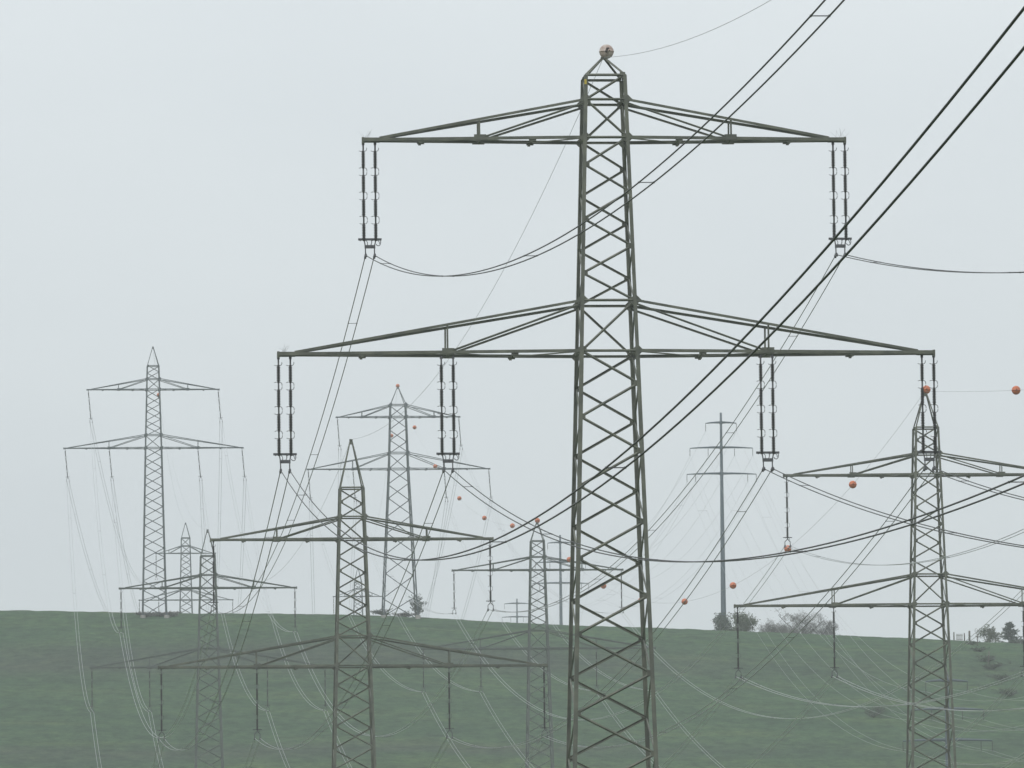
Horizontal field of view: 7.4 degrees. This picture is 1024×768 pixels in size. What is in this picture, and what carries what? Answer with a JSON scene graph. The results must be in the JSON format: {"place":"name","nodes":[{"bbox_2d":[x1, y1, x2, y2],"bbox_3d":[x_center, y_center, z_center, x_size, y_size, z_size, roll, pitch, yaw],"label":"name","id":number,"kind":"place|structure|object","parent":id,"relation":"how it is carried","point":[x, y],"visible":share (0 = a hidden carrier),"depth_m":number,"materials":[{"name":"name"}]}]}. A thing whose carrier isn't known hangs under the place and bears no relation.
{"place":"outdoors","nodes":[
{"label":"outdoors","id":0,"kind":"place"},
{"bbox_2d":[0,610,1023,767],"bbox_3d":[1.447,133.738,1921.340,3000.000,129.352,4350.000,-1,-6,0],"label":"field","id":1,"kind":"structure","parent":0,"point":[46,717],"depth_m":1192.86,"materials":[{"name":"green plant"}]},
{"bbox_2d":[132,611,157,616],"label":"bush","id":2,"kind":"object","parent":1,"relation":"on","point":[146,615],"visible":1,"depth_m":1283.07,"materials":[{"name":"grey plant"}]},
{"bbox_2d":[63,347,246,617],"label":"lattice pylon","id":3,"kind":"object","parent":1,"relation":"on","point":[160,434],"visible":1,"depth_m":1286.46,"materials":[{"name":"grey metal"}]},
{"bbox_2d":[67,485,91,711],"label":"conductor pair","id":4,"kind":"object","parent":3,"relation":"hanging from","point":[76,604],"visible":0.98,"depth_m":1157.77,"materials":[{"name":"metal"}]},
{"bbox_2d":[67,482,105,611],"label":"conductor pair","id":5,"kind":"object","parent":3,"relation":"hanging from","point":[85,548],"visible":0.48,"depth_m":1343.59,"materials":[{"name":"metal"}]},
{"bbox_2d":[90,422,122,632],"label":"conductor pair","id":6,"kind":"object","parent":3,"relation":"hanging from","point":[100,530],"visible":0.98,"depth_m":1170.88,"materials":[{"name":"metal"}]},
{"bbox_2d":[90,424,141,583],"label":"conductor pair","id":7,"kind":"object","parent":3,"relation":"hanging from","point":[109,501],"visible":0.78,"depth_m":1354.71,"materials":[{"name":"metal"}]},
{"bbox_2d":[111,483,137,611],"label":"conductor pair","id":8,"kind":"object","parent":3,"relation":"hanging from","point":[123,544],"visible":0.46,"depth_m":1344.31,"materials":[{"name":"metal"}]},
{"bbox_2d":[111,481,149,710],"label":"conductor pair","id":9,"kind":"object","parent":3,"relation":"hanging from","point":[124,601],"visible":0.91,"depth_m":1170.01,"materials":[{"name":"metal"}]},
{"bbox_2d":[199,481,208,607],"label":"conductor pair","id":10,"kind":"object","parent":3,"relation":"hanging from","point":[202,541],"visible":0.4,"depth_m":1337.81,"materials":[{"name":"metal"}]},
{"bbox_2d":[217,436,221,584],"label":"conductor pair","id":11,"kind":"object","parent":3,"relation":"hanging from","point":[218,505],"visible":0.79,"depth_m":1369.47,"materials":[{"name":"metal"}]},
{"bbox_2d":[200,483,268,710],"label":"conductor pair","id":12,"kind":"object","parent":3,"relation":"hanging from","point":[222,606],"visible":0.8,"depth_m":1158.58,"materials":[{"name":"metal"}]},
{"bbox_2d":[237,482,245,613],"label":"conductor pair","id":13,"kind":"object","parent":3,"relation":"hanging from","point":[241,542],"visible":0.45,"depth_m":1344.88,"materials":[{"name":"metal"}]},
{"bbox_2d":[220,422,290,631],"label":"conductor pair","id":14,"kind":"object","parent":3,"relation":"hanging from","point":[241,527],"visible":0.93,"depth_m":1188.65,"materials":[{"name":"metal"}]},
{"bbox_2d":[244,482,326,710],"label":"conductor pair","id":15,"kind":"object","parent":3,"relation":"hanging from","point":[271,609],"visible":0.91,"depth_m":1157.04,"materials":[{"name":"metal"}]},
{"bbox_2d":[160,611,181,616],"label":"bush","id":16,"kind":"object","parent":1,"relation":"on","point":[171,614],"visible":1,"depth_m":1284.49,"materials":[{"name":"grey plant"}]},
{"bbox_2d":[139,523,233,613],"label":"lattice pylon","id":17,"kind":"object","parent":1,"relation":"on","point":[190,572],"visible":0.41,"depth_m":1624.20,"materials":[{"name":"grey metal"}]},
{"bbox_2d":[89,529,327,767],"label":"lattice pylon","id":18,"kind":"object","parent":1,"relation":"on","point":[198,648],"visible":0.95,"depth_m":953.58,"materials":[{"name":"metal"}]},
{"bbox_2d":[120,613,215,737],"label":"conductor pair","id":19,"kind":"object","parent":18,"relation":"hanging from","point":[190,686],"visible":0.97,"depth_m":684.22,"materials":[{"name":"metal"}]},
{"bbox_2d":[210,448,347,582],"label":"earth wire","id":20,"kind":"object","parent":18,"relation":"attached to","point":[307,534],"visible":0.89,"depth_m":693.71,"materials":[{"name":"metal"}]},
{"bbox_2d":[266,711,450,766],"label":"conductor pair","id":21,"kind":"object","parent":18,"relation":"hanging from","point":[289,766],"visible":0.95,"depth_m":899.12,"materials":[{"name":"metal"}]},
{"bbox_2d":[294,611,492,736],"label":"conductor pair","id":22,"kind":"object","parent":18,"relation":"hanging from","point":[429,703],"visible":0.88,"depth_m":698.28,"materials":[{"name":"metal"}]},
{"bbox_2d":[324,711,545,766],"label":"conductor pair","id":23,"kind":"object","parent":18,"relation":"hanging from","point":[521,766],"visible":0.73,"depth_m":611.06,"materials":[{"name":"metal"}]},
{"bbox_2d":[157,439,548,767],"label":"lattice pylon","id":24,"kind":"object","parent":1,"relation":"on","point":[365,538],"visible":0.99,"depth_m":592.17,"materials":[{"name":"metal"}]},
{"bbox_2d":[90,712,163,767],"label":"conductor pair","id":25,"kind":"object","parent":24,"relation":"hanging from","point":[98,747],"visible":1,"depth_m":899.86,"materials":[{"name":"metal"}]},
{"bbox_2d":[148,712,258,767],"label":"conductor pair","id":26,"kind":"object","parent":24,"relation":"hanging from","point":[160,754],"visible":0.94,"depth_m":898.78,"materials":[{"name":"metal"}]},
{"bbox_2d":[255,473,451,749],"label":"conductor pair","id":27,"kind":"object","parent":24,"relation":"hanging from","point":[381,626],"visible":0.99,"depth_m":404.08,"materials":[{"name":"metal"}]},
{"bbox_2d":[448,471,769,747],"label":"conductor pair","id":28,"kind":"object","parent":24,"relation":"hanging from","point":[653,632],"visible":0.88,"depth_m":404.97,"materials":[{"name":"metal"}]},
{"bbox_2d":[488,258,839,611],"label":"conductor pair","id":29,"kind":"object","parent":24,"relation":"hanging from","point":[704,462],"visible":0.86,"depth_m":416.24,"materials":[{"name":"metal"}]},
{"bbox_2d":[542,471,931,747],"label":"conductor pair","id":30,"kind":"object","parent":24,"relation":"hanging from","point":[783,640],"visible":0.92,"depth_m":413.97,"materials":[{"name":"metal"}]},
{"bbox_2d":[333,569,383,614],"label":"lattice pylon","id":31,"kind":"object","parent":1,"relation":"on","point":[354,596],"visible":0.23,"depth_m":1723.70,"materials":[{"name":"grey metal"}]},
{"bbox_2d":[370,608,392,615],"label":"bush","id":32,"kind":"object","parent":1,"relation":"on","point":[377,612],"visible":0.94,"depth_m":1298.09,"materials":[{"name":"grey plant"}]},
{"bbox_2d":[306,387,492,618],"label":"lattice pylon","id":33,"kind":"object","parent":1,"relation":"on","point":[407,469],"visible":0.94,"depth_m":1298.22,"materials":[{"name":"grey metal"}]},
{"bbox_2d":[309,503,314,613],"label":"conductor pair","id":34,"kind":"object","parent":33,"relation":"hanging from","point":[313,564],"visible":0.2,"depth_m":1350.90,"materials":[{"name":"metal"}]},
{"bbox_2d":[349,502,356,608],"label":"conductor pair","id":35,"kind":"object","parent":33,"relation":"hanging from","point":[354,553],"visible":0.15,"depth_m":1336.93,"materials":[{"name":"metal"}]},
{"bbox_2d":[310,503,421,691],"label":"conductor pair","id":36,"kind":"object","parent":33,"relation":"hanging from","point":[351,617],"visible":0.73,"depth_m":1163.66,"materials":[{"name":"metal"}]},
{"bbox_2d":[339,451,454,613],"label":"conductor pair","id":37,"kind":"object","parent":33,"relation":"hanging from","point":[385,563],"visible":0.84,"depth_m":1135.91,"materials":[{"name":"metal"}]},
{"bbox_2d":[354,502,481,691],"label":"conductor pair","id":38,"kind":"object","parent":33,"relation":"hanging from","point":[407,629],"visible":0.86,"depth_m":1135.69,"materials":[{"name":"metal"}]},
{"bbox_2d":[426,502,447,615],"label":"conductor pair","id":39,"kind":"object","parent":33,"relation":"hanging from","point":[436,560],"visible":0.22,"depth_m":1346.40,"materials":[{"name":"metal"}]},
{"bbox_2d":[422,451,461,613],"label":"conductor pair","id":40,"kind":"object","parent":33,"relation":"hanging from","point":[444,532],"visible":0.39,"depth_m":1363.77,"materials":[{"name":"metal"}]},
{"bbox_2d":[461,503,491,618],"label":"conductor pair","id":41,"kind":"object","parent":33,"relation":"hanging from","point":[477,558],"visible":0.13,"depth_m":1345.29,"materials":[{"name":"metal"}]},
{"bbox_2d":[445,501,589,690],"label":"conductor pair","id":42,"kind":"object","parent":33,"relation":"hanging from","point":[495,608],"visible":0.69,"depth_m":1178.18,"materials":[{"name":"metal"}]},
{"bbox_2d":[460,450,622,612],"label":"conductor pair","id":43,"kind":"object","parent":33,"relation":"hanging from","point":[512,546],"visible":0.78,"depth_m":1184.29,"materials":[{"name":"metal"}]},
{"bbox_2d":[490,502,648,690],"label":"conductor pair","id":44,"kind":"object","parent":33,"relation":"hanging from","point":[549,616],"visible":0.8,"depth_m":1170.91,"materials":[{"name":"metal"}]},
{"bbox_2d":[391,612,414,616],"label":"bush","id":45,"kind":"object","parent":1,"relation":"on","point":[404,614],"visible":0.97,"depth_m":1302.23,"materials":[{"name":"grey plant"}]},
{"bbox_2d":[407,594,427,615],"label":"bush","id":46,"kind":"object","parent":1,"relation":"on","point":[412,603],"visible":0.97,"depth_m":1294.73,"materials":[{"name":"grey plant"}]},
{"bbox_2d":[502,599,527,622],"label":"tube pole","id":47,"kind":"object","parent":1,"relation":"on","point":[517,603],"visible":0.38,"depth_m":2054.47,"materials":[{"name":"metal"}]},
{"bbox_2d":[421,523,656,767],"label":"lattice pylon","id":48,"kind":"object","parent":1,"relation":"on","point":[544,569],"visible":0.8,"depth_m":981.86,"materials":[{"name":"metal"}]},
{"bbox_2d":[622,591,1023,718],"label":"conductor pair","id":49,"kind":"object","parent":48,"relation":"hanging from","point":[853,707],"visible":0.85,"depth_m":739.55,"materials":[{"name":"metal"}]},
{"bbox_2d":[532,535,588,624],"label":"tube pole","id":50,"kind":"object","parent":1,"relation":"on","point":[560,583],"visible":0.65,"depth_m":1694.27,"materials":[{"name":"metal"}]},
{"bbox_2d":[592,489,750,606],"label":"conductor pair","id":51,"kind":"object","parent":50,"relation":"hanging from","point":[679,579],"visible":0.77,"depth_m":1478.18,"materials":[{"name":"metal"}]},
{"bbox_2d":[273,57,940,767],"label":"lattice pylon","id":52,"kind":"object","parent":1,"relation":"on","point":[625,101],"visible":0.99,"depth_m":352.05,"materials":[{"name":"metal"}]},
{"bbox_2d":[159,474,288,749],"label":"conductor pair","id":53,"kind":"object","parent":52,"relation":"hanging from","point":[243,617],"visible":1,"depth_m":399.46,"materials":[{"name":"metal"}]},
{"bbox_2d":[212,259,373,613],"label":"conductor pair","id":54,"kind":"object","parent":52,"relation":"hanging from","point":[315,438],"visible":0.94,"depth_m":404.76,"materials":[{"name":"metal"}]},
{"bbox_2d":[356,61,601,438],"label":"earth wire","id":55,"kind":"object","parent":52,"relation":"attached to","point":[508,260],"visible":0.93,"depth_m":416.78,"materials":[{"name":"metal"}]},
{"bbox_2d":[366,0,844,276],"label":"conductor pair","id":56,"kind":"object","parent":52,"relation":"hanging from","point":[762,67],"visible":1,"depth_m":205.61},
{"bbox_2d":[599,44,613,58],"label":"marker ball","id":57,"kind":"object","parent":52,"relation":"on","point":[606,51],"visible":1,"depth_m":353.09,"materials":[{"name":"plastic"}]},
{"bbox_2d":[281,6,1023,560],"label":"conductor pair","id":58,"kind":"object","parent":52,"relation":"hanging from","point":[755,324],"visible":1,"depth_m":129.81},
{"bbox_2d":[603,0,770,57],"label":"earth wire","id":59,"kind":"object","parent":52,"relation":"attached to","point":[693,37],"visible":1,"depth_m":307.10,"materials":[{"name":"metal"}]},
{"bbox_2d":[444,470,1023,562],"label":"conductor pair","id":60,"kind":"object","parent":52,"relation":"hanging from","point":[797,551],"visible":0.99,"depth_m":208.66},
{"bbox_2d":[765,469,1023,547],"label":"conductor pair","id":61,"kind":"object","parent":52,"relation":"hanging from","point":[897,517],"visible":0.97,"depth_m":311.13},
{"bbox_2d":[837,254,1023,272],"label":"conductor pair","id":62,"kind":"object","parent":52,"relation":"hanging from","point":[876,262],"visible":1,"depth_m":326.02},
{"bbox_2d":[926,468,1023,499],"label":"conductor pair","id":63,"kind":"object","parent":52,"relation":"hanging from","point":[976,483],"visible":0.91,"depth_m":335.92},
{"bbox_2d":[687,413,756,614],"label":"tube pole","id":64,"kind":"object","parent":1,"relation":"on","point":[722,555],"visible":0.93,"depth_m":1354.84,"materials":[{"name":"metal"}]},
{"bbox_2d":[692,462,904,719],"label":"conductor wire","id":65,"kind":"object","parent":64,"relation":"attached to","point":[772,621],"visible":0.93,"depth_m":1214.25,"materials":[{"name":"metal"}]},
{"bbox_2d":[689,486,909,750],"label":"conductor pair","id":66,"kind":"object","parent":64,"relation":"hanging from","point":[781,655],"visible":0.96,"depth_m":1188.17,"materials":[{"name":"metal"}]},
{"bbox_2d":[707,435,924,691],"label":"conductor wire","id":67,"kind":"object","parent":64,"relation":"attached to","point":[779,582],"visible":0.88,"depth_m":1223.73,"materials":[{"name":"metal"}]},
{"bbox_2d":[708,456,929,719],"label":"conductor wire","id":68,"kind":"object","parent":64,"relation":"attached to","point":[786,613],"visible":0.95,"depth_m":1211.52,"materials":[{"name":"metal"}]},
{"bbox_2d":[734,455,961,719],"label":"conductor wire","id":69,"kind":"object","parent":64,"relation":"attached to","point":[812,610],"visible":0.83,"depth_m":1218.06,"materials":[{"name":"metal"}]},
{"bbox_2d":[737,433,958,690],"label":"conductor wire","id":70,"kind":"object","parent":64,"relation":"attached to","point":[825,598],"visible":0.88,"depth_m":1181.64,"materials":[{"name":"metal"}]},
{"bbox_2d":[753,457,980,719],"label":"conductor wire","id":71,"kind":"object","parent":64,"relation":"attached to","point":[841,624],"visible":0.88,"depth_m":1190.46,"materials":[{"name":"metal"}]},
{"bbox_2d":[748,483,991,750],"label":"conductor pair","id":72,"kind":"object","parent":64,"relation":"hanging from","point":[849,655],"visible":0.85,"depth_m":1190.70,"materials":[{"name":"metal"}]},
{"bbox_2d":[712,612,732,630],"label":"bush","id":73,"kind":"object","parent":1,"relation":"on","point":[722,621],"visible":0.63,"depth_m":1346.96,"materials":[{"name":"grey plant"}]},
{"bbox_2d":[727,611,760,631],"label":"tree","id":74,"kind":"object","parent":1,"relation":"on","point":[744,623],"visible":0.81,"depth_m":1341.80,"materials":[{"name":"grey plant"}]},
{"bbox_2d":[750,619,788,632],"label":"tree","id":75,"kind":"object","parent":1,"relation":"on","point":[775,628],"visible":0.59,"depth_m":1339.81,"materials":[{"name":"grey plant"}]},
{"bbox_2d":[768,608,823,633],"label":"tree","id":76,"kind":"object","parent":1,"relation":"on","point":[806,628],"visible":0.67,"depth_m":1347.25,"materials":[{"name":"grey plant"}]},
{"bbox_2d":[813,620,839,634],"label":"tree","id":77,"kind":"object","parent":1,"relation":"on","point":[828,629],"visible":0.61,"depth_m":1346.59,"materials":[{"name":"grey plant"}]},
{"bbox_2d":[860,704,888,717],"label":"bush","id":78,"kind":"object","parent":1,"relation":"on","point":[877,711],"visible":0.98,"depth_m":1181.87,"materials":[{"name":"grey plant"}]},
{"bbox_2d":[734,392,1023,767],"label":"lattice pylon","id":79,"kind":"object","parent":1,"relation":"on","point":[914,574],"visible":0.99,"depth_m":596.44,"materials":[{"name":"metal"}]},
{"bbox_2d":[423,678,738,767],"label":"conductor pair","id":80,"kind":"object","parent":79,"relation":"hanging from","point":[663,764],"visible":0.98,"depth_m":638.12,"materials":[{"name":"metal"}]},
{"bbox_2d":[453,548,788,719],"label":"conductor pair","id":81,"kind":"object","parent":79,"relation":"hanging from","point":[663,686],"visible":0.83,"depth_m":695.87,"materials":[{"name":"metal"}]},
{"bbox_2d":[480,678,835,767],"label":"conductor pair","id":82,"kind":"object","parent":79,"relation":"hanging from","point":[749,764],"visible":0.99,"depth_m":636.43,"materials":[{"name":"metal"}]},
{"bbox_2d":[538,397,920,602],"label":"earth wire","id":83,"kind":"object","parent":79,"relation":"attached to","point":[771,561],"visible":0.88,"depth_m":717.93,"materials":[{"name":"metal"}]},
{"bbox_2d":[849,481,856,487],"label":"marker ball","id":84,"kind":"object","parent":83,"relation":"attached to","point":[852,484],"visible":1,"depth_m":645.02,"materials":[{"name":"orange plastic"}]},
{"bbox_2d":[597,676,1023,767],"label":"conductor pair","id":85,"kind":"object","parent":79,"relation":"hanging from","point":[924,761],"visible":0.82,"depth_m":627.77,"materials":[{"name":"metal"}]},
{"bbox_2d":[656,694,1023,767],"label":"conductor pair","id":86,"kind":"object","parent":79,"relation":"hanging from","point":[724,767],"visible":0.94,"depth_m":920.85,"materials":[{"name":"metal"}]},
{"bbox_2d":[737,671,1023,706],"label":"conductor pair","id":87,"kind":"object","parent":79,"relation":"hanging from","point":[893,705],"visible":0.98,"depth_m":490.30,"materials":[{"name":"metal"}]},
{"bbox_2d":[786,529,1023,564],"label":"conductor pair","id":88,"kind":"object","parent":79,"relation":"hanging from","point":[817,556],"visible":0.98,"depth_m":500.90,"materials":[{"name":"metal"}]},
{"bbox_2d":[832,676,1023,710],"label":"conductor pair","id":89,"kind":"object","parent":79,"relation":"hanging from","point":[918,704],"visible":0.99,"depth_m":539.71,"materials":[{"name":"metal"}]},
{"bbox_2d":[936,390,1010,391],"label":"earth wire","id":90,"kind":"object","parent":79,"relation":"attached to","point":[965,391],"visible":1,"depth_m":583.42,"materials":[{"name":"metal"}]},
{"bbox_2d":[1011,386,1020,394],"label":"marker ball","id":91,"kind":"object","parent":90,"relation":"attached to","point":[1015,390],"visible":1,"depth_m":566.38,"materials":[{"name":"orange plastic"}]},
{"bbox_2d":[902,675,992,767],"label":"tube pole","id":92,"kind":"object","parent":1,"relation":"on","point":[945,738],"visible":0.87,"depth_m":1020.67,"materials":[{"name":"metal"}]},
{"bbox_2d":[914,751,1023,764],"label":"conductor pair","id":93,"kind":"object","parent":92,"relation":"hanging from","point":[976,764],"visible":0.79,"depth_m":944.81,"materials":[{"name":"metal"}]},
{"bbox_2d":[969,646,989,651],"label":"bush","id":94,"kind":"object","parent":1,"relation":"on","point":[978,649],"visible":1,"depth_m":1272.41,"materials":[{"name":"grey plant"}]},
{"bbox_2d":[974,654,996,661],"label":"bush","id":95,"kind":"object","parent":1,"relation":"on","point":[984,658],"visible":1,"depth_m":1257.86,"materials":[{"name":"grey plant"}]},
{"bbox_2d":[975,624,999,641],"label":"tree","id":96,"kind":"object","parent":1,"relation":"on","point":[988,633],"visible":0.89,"depth_m":1332.24,"materials":[{"name":"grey plant"}]},
{"bbox_2d":[982,660,1010,668],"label":"bush","id":97,"kind":"object","parent":1,"relation":"on","point":[992,666],"visible":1,"depth_m":1248.95,"materials":[{"name":"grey plant"}]},
{"bbox_2d":[992,632,1003,640],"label":"bush","id":98,"kind":"object","parent":1,"relation":"on","point":[997,638],"visible":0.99,"depth_m":1324.34,"materials":[{"name":"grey plant"}]},
{"bbox_2d":[986,673,1009,679],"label":"bush","id":99,"kind":"object","parent":1,"relation":"on","point":[1000,676],"visible":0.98,"depth_m":1234.97,"materials":[{"name":"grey plant"}]},
{"bbox_2d":[991,687,1021,695],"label":"bush","id":100,"kind":"object","parent":1,"relation":"on","point":[1002,691],"visible":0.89,"depth_m":1214.46,"materials":[{"name":"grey plant"}]},
{"bbox_2d":[993,622,1021,642],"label":"conifer","id":101,"kind":"object","parent":1,"relation":"on","point":[1008,627],"visible":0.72,"depth_m":1332.23,"materials":[{"name":"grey plant"}]},
{"bbox_2d":[1009,638,1022,643],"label":"bush","id":102,"kind":"object","parent":1,"relation":"on","point":[1016,641],"visible":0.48,"depth_m":1327.78,"materials":[{"name":"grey plant"}]},
{"bbox_2d":[0,0,1023,642],"label":"sky","id":103,"kind":"structure","parent":0,"point":[181,179],"materials":[{"name":"grey"}]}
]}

